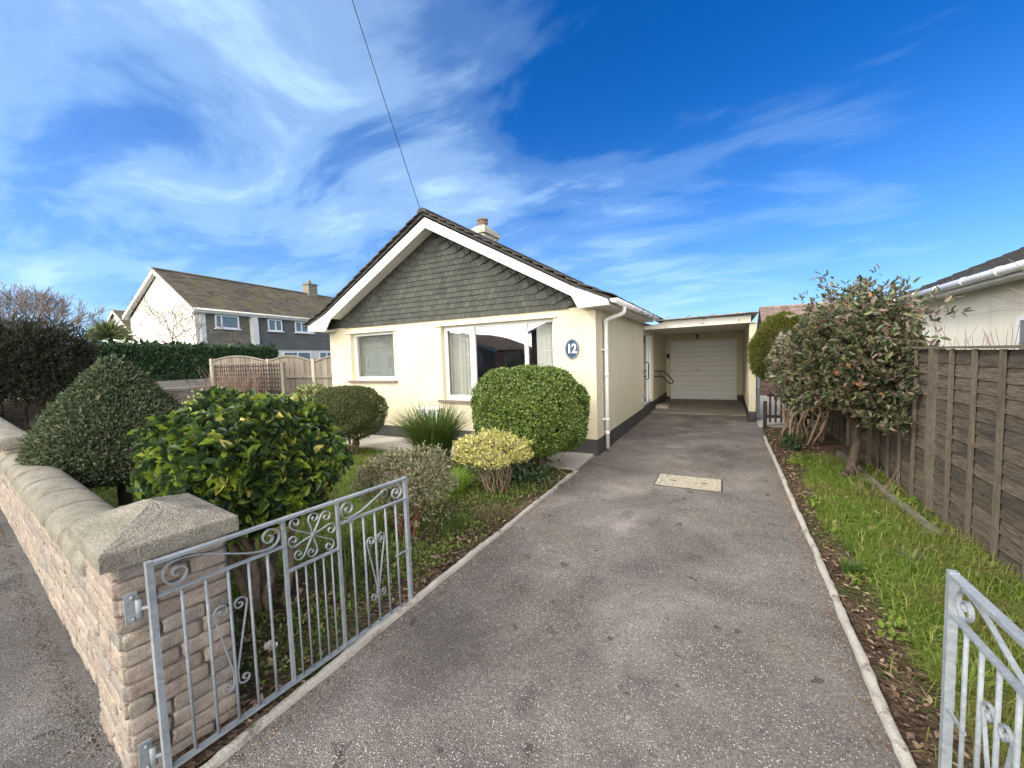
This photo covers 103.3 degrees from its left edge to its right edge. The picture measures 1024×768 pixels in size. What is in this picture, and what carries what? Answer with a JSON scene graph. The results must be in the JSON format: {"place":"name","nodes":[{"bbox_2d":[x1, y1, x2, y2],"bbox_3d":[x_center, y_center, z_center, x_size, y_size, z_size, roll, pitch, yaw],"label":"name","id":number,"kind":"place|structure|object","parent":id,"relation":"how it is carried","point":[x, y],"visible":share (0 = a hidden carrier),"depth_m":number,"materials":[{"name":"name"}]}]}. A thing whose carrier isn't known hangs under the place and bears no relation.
{"place":"outdoors","nodes":[
{"label":"outdoors","id":0,"kind":"place"},
{"bbox_2d":[0,507,122,767],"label":"pavement","id":1,"kind":"structure","parent":0,"point":[27,739],"depth_m":2.13,"materials":[{"name":"grey asphalt"}]},
{"bbox_2d":[0,525,100,762],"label":"grit","id":2,"kind":"object","parent":1,"relation":"on","point":[91,735],"visible":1,"depth_m":2.35,"materials":[{"name":"gravel"}]},
{"bbox_2d":[0,417,114,687],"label":"street wall","id":3,"kind":"structure","parent":1,"relation":"on","point":[41,506],"depth_m":2.74,"materials":[{"name":"stone"}]},
{"bbox_2d":[89,446,516,637],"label":"lawn","id":4,"kind":"structure","parent":0,"point":[297,553],"depth_m":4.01,"materials":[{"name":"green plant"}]},
{"bbox_2d":[0,311,102,430],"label":"dark shrub","id":5,"kind":"object","parent":4,"relation":"on","point":[32,358],"visible":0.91,"depth_m":7.99,"materials":[{"name":"green plant"}]},
{"bbox_2d":[13,353,183,506],"bbox_3d":[-4.110,0.585,4.254,1.421,1.823,1.461,0,4,28],"label":"conical topiary","id":6,"kind":"object","parent":4,"relation":"on","point":[118,399],"visible":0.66,"depth_m":3.83,"materials":[{"name":"green plant"}]},
{"bbox_2d":[0,385,210,429],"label":"boundary wall","id":7,"kind":"structure","parent":4,"relation":"on","point":[14,415],"depth_m":9.09,"materials":[{"name":"stone"}]},
{"bbox_2d":[182,386,248,407],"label":"variegated shrub","id":8,"kind":"object","parent":4,"relation":"on","point":[200,395],"visible":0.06,"depth_m":7.03,"materials":[{"name":"green plant"}]},
{"bbox_2d":[290,381,327,400],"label":"variegated shrub","id":9,"kind":"object","parent":4,"relation":"on","point":[300,391],"visible":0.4,"depth_m":8.58,"materials":[{"name":"green plant"}]},
{"bbox_2d":[312,385,388,452],"bbox_3d":[-2.903,0.646,7.206,1.315,1.284,1.234,0,4,28],"label":"box ball","id":10,"kind":"object","parent":4,"relation":"on","point":[356,410],"visible":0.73,"depth_m":6.87,"materials":[{"name":"green plant"}]},
{"bbox_2d":[379,397,474,467],"bbox_3d":[-1.180,0.729,6.210,1.765,1.066,1.648,0,4,28],"label":"strap leaf clump","id":11,"kind":"object","parent":4,"relation":"on","point":[421,427],"visible":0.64,"depth_m":5.99,"materials":[{"name":"green plant"}]},
{"bbox_2d":[435,465,480,496],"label":"acid green tuft","id":12,"kind":"object","parent":4,"relation":"on","point":[462,485],"visible":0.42,"depth_m":4.87,"materials":[{"name":"green plant"}]},
{"bbox_2d":[172,468,572,767],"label":"garden soil","id":13,"kind":"structure","parent":0,"point":[199,758],"depth_m":2.61,"materials":[{"name":"brown soil"}]},
{"bbox_2d":[66,493,238,767],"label":"gate pier","id":14,"kind":"structure","parent":13,"relation":"on","point":[117,547],"depth_m":1.71,"materials":[{"name":"stone"}]},
{"bbox_2d":[123,476,412,767],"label":"metal gate","id":15,"kind":"structure","parent":14,"relation":"attached to","point":[134,609],"depth_m":1.90,"materials":[{"name":"metal"}]},
{"bbox_2d":[126,385,353,616],"bbox_3d":[-1.893,0.770,2.985,1.454,1.549,1.288,0,4,28],"label":"camellia","id":16,"kind":"object","parent":13,"relation":"on","point":[251,458],"visible":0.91,"depth_m":2.57,"materials":[{"name":"green plant"}]},
{"bbox_2d":[264,640,277,651],"bbox_3d":[-1.365,1.484,2.292,0.072,0.058,0.065,-3,4,-21],"label":"fallen bloom","id":17,"kind":"object","parent":13,"relation":"on","point":[268,645],"visible":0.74,"depth_m":2.29,"materials":[{"name":"white plant"}]},
{"bbox_2d":[306,541,380,601],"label":"bulb leaves","id":18,"kind":"object","parent":13,"relation":"on","point":[348,568],"visible":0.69,"depth_m":2.97,"materials":[{"name":"green plant"}]},
{"bbox_2d":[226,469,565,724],"bbox_3d":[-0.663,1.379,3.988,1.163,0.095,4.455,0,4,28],"label":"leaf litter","id":19,"kind":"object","parent":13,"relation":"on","point":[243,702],"visible":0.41,"depth_m":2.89,"materials":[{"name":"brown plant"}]},
{"bbox_2d":[232,462,567,697],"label":"bed weeds","id":20,"kind":"object","parent":13,"relation":"on","point":[418,548],"visible":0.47,"depth_m":3.44,"materials":[{"name":"green plant"}]},
{"bbox_2d":[349,440,462,542],"bbox_3d":[-1.019,1.010,3.975,1.107,0.875,1.110,0,4,28],"label":"straggly shrub","id":21,"kind":"object","parent":13,"relation":"on","point":[390,465],"visible":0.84,"depth_m":3.77,"materials":[{"name":"grey plant"}]},
{"bbox_2d":[434,505,470,537],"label":"bulb leaves","id":22,"kind":"object","parent":13,"relation":"on","point":[459,519],"visible":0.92,"depth_m":3.83,"materials":[{"name":"green plant"}]},
{"bbox_2d":[465,502,514,521],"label":"dead tuft","id":23,"kind":"object","parent":13,"relation":"on","point":[490,512],"visible":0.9,"depth_m":4.16,"materials":[{"name":"brown plant"}]},
{"bbox_2d":[451,427,533,495],"bbox_3d":[-0.239,0.956,4.878,1.028,0.806,0.867,0,4,28],"label":"gold shrub","id":24,"kind":"object","parent":13,"relation":"on","point":[498,442],"visible":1,"depth_m":4.71,"materials":[{"name":"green plant"}]},
{"bbox_2d":[461,452,562,494],"bbox_3d":[-0.063,1.159,5.407,1.606,0.352,1.389,0,4,28],"label":"ivy patch","id":25,"kind":"object","parent":13,"relation":"on","point":[528,472],"visible":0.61,"depth_m":5.26,"materials":[{"name":"green plant"}]},
{"bbox_2d":[469,363,591,471],"bbox_3d":[0.257,0.491,5.935,1.781,1.595,1.516,0,4,28],"label":"box ball","id":26,"kind":"object","parent":13,"relation":"on","point":[542,410],"visible":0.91,"depth_m":5.39,"materials":[{"name":"green plant"}]},
{"bbox_2d":[346,434,593,469],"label":"concrete path","id":27,"kind":"structure","parent":0,"point":[572,460],"depth_m":6.90,"materials":[{"name":"grey concrete"}]},
{"bbox_2d":[302,207,673,455],"bbox_3d":[0.561,-1.555,11.555,7.206,4.855,9.199,0,4,28],"label":"bungalow","id":28,"kind":"object","parent":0,"point":[417,308],"visible":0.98,"depth_m":7.92,"materials":[{"name":"paint"}]},
{"bbox_2d":[354,331,394,379],"bbox_3d":[-2.969,-0.603,8.869,1.276,1.028,0.060,0,4,28],"label":"window","id":29,"kind":"structure","parent":28,"relation":"in","point":[356,336],"depth_m":9.06,"materials":[{"name":"white plastic"}]},
{"bbox_2d":[352,0,423,220],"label":"overhead cable","id":30,"kind":"object","parent":28,"relation":"on","point":[385,103],"visible":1,"depth_m":6.06,"materials":[{"name":"black rubber"}]},
{"bbox_2d":[444,319,553,399],"bbox_3d":[-0.273,-0.404,7.445,2.336,1.423,0.078,0,4,28],"label":"window","id":31,"kind":"structure","parent":28,"relation":"in","point":[473,348],"depth_m":7.65,"materials":[{"name":"white plastic"}]},
{"bbox_2d":[565,339,578,358],"bbox_3d":[0.979,-0.571,6.613,0.234,0.324,0.028,0,4,28],"label":"house number plaque","id":32,"kind":"object","parent":28,"relation":"attached to","point":[571,348],"visible":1,"depth_m":6.60,"materials":[{"name":"blue ceramic"}]},
{"bbox_2d":[643,332,651,405],"bbox_3d":[3.575,-0.414,10.828,0.090,1.908,1.474,0,4,28],"label":"side door","id":33,"kind":"structure","parent":28,"relation":"in","point":[647,337],"depth_m":10.99,"materials":[{"name":"white plastic"}]},
{"bbox_2d":[644,311,759,421],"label":"garage","id":34,"kind":"structure","parent":28,"relation":"attached to","point":[708,359],"depth_m":13.12,"materials":[{"name":"paint"}]},
{"bbox_2d":[672,341,734,399],"bbox_3d":[6.324,-0.435,13.440,1.872,1.906,0.085,0,4,28],"label":"garage door","id":35,"kind":"structure","parent":34,"relation":"in","point":[700,370],"depth_m":13.43,"materials":[{"name":"paint"}]},
{"bbox_2d":[0,0,1023,341],"label":"sky","id":36,"kind":"structure","parent":0,"point":[674,159],"materials":[{"name":"blue"}]},
{"bbox_2d":[196,430,904,767],"bbox_3d":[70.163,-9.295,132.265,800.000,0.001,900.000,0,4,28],"label":"ground","id":37,"kind":"structure","parent":0,"point":[206,760],"depth_m":2.16,"materials":[{"name":"brown soil"}]},
{"bbox_2d":[0,281,111,339],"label":"bare tree","id":38,"kind":"object","parent":37,"relation":"on","point":[21,302],"visible":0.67,"depth_m":18.30,"materials":[{"name":"plant"}]},
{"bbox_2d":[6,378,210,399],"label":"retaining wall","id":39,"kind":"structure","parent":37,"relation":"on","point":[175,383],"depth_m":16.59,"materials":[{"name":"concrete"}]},
{"bbox_2d":[84,319,136,341],"bbox_3d":[-17.386,-0.939,17.589,1.798,3.914,1.791,0,4,28],"label":"cabbage palm","id":40,"kind":"object","parent":37,"relation":"on","point":[104,330],"visible":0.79,"depth_m":17.27,"materials":[{"name":"green plant"}]},
{"bbox_2d":[102,310,131,342],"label":"gabled house","id":41,"kind":"structure","parent":37,"relation":"on","point":[115,314],"depth_m":35.28,"materials":[{"name":"paint"}]},
{"bbox_2d":[49,337,279,380],"bbox_3d":[-14.327,-0.577,17.498,2.392,3.016,8.299,0,4,28],"label":"hedge","id":42,"kind":"object","parent":37,"relation":"on","point":[170,361],"visible":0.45,"depth_m":16.66,"materials":[{"name":"green plant"}]},
{"bbox_2d":[94,289,252,346],"bbox_3d":[-15.453,-1.664,19.103,5.832,5.237,5.182,-4,4,-27],"label":"bare tree","id":43,"kind":"object","parent":37,"relation":"on","point":[196,323],"visible":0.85,"depth_m":18.25,"materials":[{"name":"brown plant"}]},
{"bbox_2d":[122,267,333,359],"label":"two storey house","id":44,"kind":"structure","parent":37,"relation":"on","point":[265,316],"depth_m":25.83,"materials":[{"name":"paint"}]},
{"bbox_2d":[214,315,240,329],"bbox_3d":[-17.462,-3.773,24.874,0.130,0.860,1.610,0,4,20],"label":"window","id":45,"kind":"structure","parent":44,"relation":"in","point":[229,321],"depth_m":24.90,"materials":[{"name":"white plastic"}]},
{"bbox_2d":[267,319,283,332],"bbox_3d":[-16.325,-4.016,27.952,0.130,0.860,1.230,0,4,20],"label":"window","id":46,"kind":"structure","parent":44,"relation":"in","point":[274,325],"depth_m":27.93,"materials":[{"name":"white plastic"}]},
{"bbox_2d":[283,352,311,359],"bbox_3d":[-15.665,-1.673,29.694,0.130,1.370,2.560,0,4,20],"label":"window","id":47,"kind":"structure","parent":44,"relation":"in","point":[307,355],"depth_m":29.92,"materials":[{"name":"white plastic"}]},
{"bbox_2d":[294,321,314,333],"bbox_3d":[-15.483,-4.196,30.230,0.130,0.860,1.760,0,4,20],"label":"window","id":48,"kind":"structure","parent":44,"relation":"in","point":[299,328],"depth_m":29.94,"materials":[{"name":"white plastic"}]},
{"bbox_2d":[319,352,330,358],"bbox_3d":[-14.715,-1.876,32.267,0.130,1.370,1.660,0,4,20],"label":"window","id":49,"kind":"structure","parent":44,"relation":"in","point":[321,354],"depth_m":31.99,"materials":[{"name":"white plastic"}]},
{"bbox_2d":[760,370,776,394],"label":"brick wall","id":50,"kind":"structure","parent":37,"relation":"on","point":[765,388],"depth_m":14.48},
{"bbox_2d":[756,300,922,365],"bbox_3d":[18.095,-2.050,19.173,11.097,3.880,7.000,0,4,28],"label":"bungalow","id":51,"kind":"object","parent":37,"relation":"on","point":[764,311],"visible":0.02,"depth_m":19.68,"materials":[{"name":"brown brick"}]},
{"bbox_2d":[893,247,1023,349],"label":"neighbour bungalow","id":52,"kind":"object","parent":37,"relation":"on","point":[1000,276],"visible":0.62,"depth_m":6.55,"materials":[{"name":"white paint"}]},
{"bbox_2d":[1015,316,1023,349],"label":"window","id":53,"kind":"structure","parent":52,"relation":"in","point":[1020,333],"depth_m":5.78,"materials":[{"name":"white plastic"}]},
{"bbox_2d":[905,308,1023,349],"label":"bare shrub","id":54,"kind":"object","parent":37,"relation":"on","point":[987,340],"visible":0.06,"depth_m":4.40,"materials":[{"name":"plant"}]},
{"bbox_2d":[951,258,1023,316],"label":"bare branches","id":55,"kind":"object","parent":37,"relation":"on","point":[1000,298],"visible":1,"depth_m":3.28,"materials":[{"name":"brown plant"}]},
{"bbox_2d":[217,413,903,767],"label":"driveway","id":56,"kind":"structure","parent":0,"point":[555,636],"depth_m":2.26,"materials":[{"name":"grey asphalt"}]},
{"bbox_2d":[199,469,577,767],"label":"kerb edging","id":57,"kind":"object","parent":56,"relation":"on","point":[224,754],"visible":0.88,"depth_m":2.25,"materials":[{"name":"grey concrete"}]},
{"bbox_2d":[228,433,895,767],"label":"grit","id":58,"kind":"object","parent":56,"relation":"on","point":[855,681],"visible":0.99,"depth_m":2.34,"materials":[{"name":"grey gravel"}]},
{"bbox_2d":[654,474,722,492],"bbox_3d":[2.219,1.245,5.091,0.760,0.034,0.500,0,4,28],"label":"manhole cover","id":59,"kind":"object","parent":56,"relation":"on","point":[694,483],"visible":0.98,"depth_m":5.05,"materials":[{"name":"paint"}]},
{"bbox_2d":[763,436,916,767],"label":"kerb edging","id":60,"kind":"object","parent":56,"relation":"on","point":[903,754],"visible":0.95,"depth_m":2.14,"materials":[{"name":"grey concrete"}]},
{"bbox_2d":[651,399,746,415],"bbox_3d":[5.584,0.686,12.022,2.290,0.068,3.300,0,4,28],"label":"garage apron","id":61,"kind":"object","parent":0,"point":[716,407],"visible":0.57,"depth_m":11.60,"materials":[{"name":"concrete"}]},
{"bbox_2d":[756,395,820,428],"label":"gate path","id":62,"kind":"structure","parent":0,"point":[772,423],"depth_m":10.04,"materials":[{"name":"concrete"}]},
{"bbox_2d":[762,427,1023,767],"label":"border soil","id":63,"kind":"structure","parent":0,"point":[915,721],"depth_m":2.29,"materials":[{"name":"brown soil"}]},
{"bbox_2d":[746,309,807,429],"bbox_3d":[5.534,-0.266,8.120,1.502,2.466,1.034,0,4,28],"label":"conifer bush","id":64,"kind":"object","parent":63,"relation":"on","point":[759,343],"visible":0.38,"depth_m":8.08,"materials":[{"name":"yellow plant"}]},
{"bbox_2d":[763,392,820,427],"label":"picket gate","id":65,"kind":"structure","parent":63,"relation":"on","point":[775,416],"depth_m":8.39,"materials":[{"name":"wood"}]},
{"bbox_2d":[780,432,805,450],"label":"seedling","id":66,"kind":"object","parent":63,"relation":"on","point":[796,445],"visible":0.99,"depth_m":6.44,"materials":[{"name":"green plant"}]},
{"bbox_2d":[767,324,839,445],"bbox_3d":[5.050,-0.020,6.754,1.459,2.175,1.825,0,4,28],"label":"dusty bush","id":67,"kind":"object","parent":63,"relation":"on","point":[779,340],"visible":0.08,"depth_m":6.82,"materials":[{"name":"green plant"}]},
{"bbox_2d":[837,555,872,576],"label":"grass tuft","id":68,"kind":"object","parent":63,"relation":"on","point":[846,568],"visible":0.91,"depth_m":2.92,"materials":[{"name":"green plant"}]},
{"bbox_2d":[763,263,975,479],"bbox_3d":[4.157,-0.117,5.075,1.704,2.690,1.983,-1,4,16],"label":"rhododendron","id":69,"kind":"object","parent":63,"relation":"on","point":[857,345],"visible":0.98,"depth_m":4.58,"materials":[{"name":"green plant"}]},
{"bbox_2d":[846,462,901,500],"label":"dead stem clump","id":70,"kind":"object","parent":63,"relation":"on","point":[886,492],"visible":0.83,"depth_m":4.26,"materials":[{"name":"beige plant"}]},
{"bbox_2d":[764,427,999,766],"bbox_3d":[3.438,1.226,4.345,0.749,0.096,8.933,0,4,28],"label":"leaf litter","id":71,"kind":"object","parent":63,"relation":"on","point":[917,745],"visible":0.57,"depth_m":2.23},
{"bbox_2d":[783,448,1023,767],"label":"border grass","id":72,"kind":"structure","parent":63,"relation":"on","point":[847,517],"depth_m":2.85,"materials":[{"name":"green plant"}]},
{"bbox_2d":[897,548,937,564],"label":"grass tuft","id":73,"kind":"object","parent":63,"relation":"on","point":[912,556],"visible":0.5,"depth_m":3.02,"materials":[{"name":"green plant"}]},
{"bbox_2d":[812,345,1023,585],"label":"panel fence","id":74,"kind":"object","parent":63,"relation":"on","point":[955,453],"visible":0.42,"depth_m":3.36,"materials":[{"name":"brown wood"}]},
{"bbox_2d":[836,451,1022,603],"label":"edging strip","id":75,"kind":"object","parent":63,"relation":"on","point":[889,495],"visible":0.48,"depth_m":4.12,"materials":[{"name":"concrete"}]},
{"bbox_2d":[888,645,1023,767],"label":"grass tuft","id":76,"kind":"object","parent":63,"relation":"on","point":[924,675],"visible":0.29,"depth_m":1.90,"materials":[{"name":"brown plant"}]},
{"bbox_2d":[900,639,1023,720],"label":"grass tuft","id":77,"kind":"object","parent":63,"relation":"on","point":[970,676],"visible":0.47,"depth_m":1.89,"materials":[{"name":"green plant"}]},
{"bbox_2d":[938,569,1023,767],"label":"metal gate","id":78,"kind":"structure","parent":63,"relation":"on","point":[956,606],"depth_m":1.23,"materials":[{"name":"metal"}]},
{"label":"side ground","id":79,"kind":"structure","parent":0,"visible":0},
{"bbox_2d":[187,360,274,393],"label":"bare shrub","id":80,"kind":"object","parent":79,"relation":"on","point":[223,376],"visible":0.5,"depth_m":10.51,"materials":[{"name":"brown plant"}]},
{"bbox_2d":[211,361,287,394],"bbox_3d":[-7.152,0.268,10.968,3.330,1.740,0.080,0,4,28],"label":"trellis screen","id":81,"kind":"object","parent":79,"relation":"on","point":[283,377],"visible":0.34,"depth_m":10.60,"materials":[{"name":"brown wood"}]},
{"bbox_2d":[209,355,332,394],"bbox_3d":[-6.399,0.129,11.181,6.890,1.941,0.100,0,4,28],"label":"arched fence","id":82,"kind":"object","parent":79,"relation":"on","point":[302,371],"visible":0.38,"depth_m":10.83,"materials":[{"name":"wood"}]},
{"bbox_3d":[0.053,0.627,8.538,1.300,0.600,0.500,0,4,28],"label":"table","id":83,"kind":"object","parent":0,"visible":0},
{"bbox_2d":[503,345,521,368],"bbox_3d":[0.037,-0.241,8.502,0.452,1.135,0.150,0,4,28],"label":"oval mirror","id":84,"kind":"object","parent":83,"relation":"on","point":[512,356],"visible":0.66,"depth_m":8.46,"materials":[{"name":"grey mirror"}]}
]}

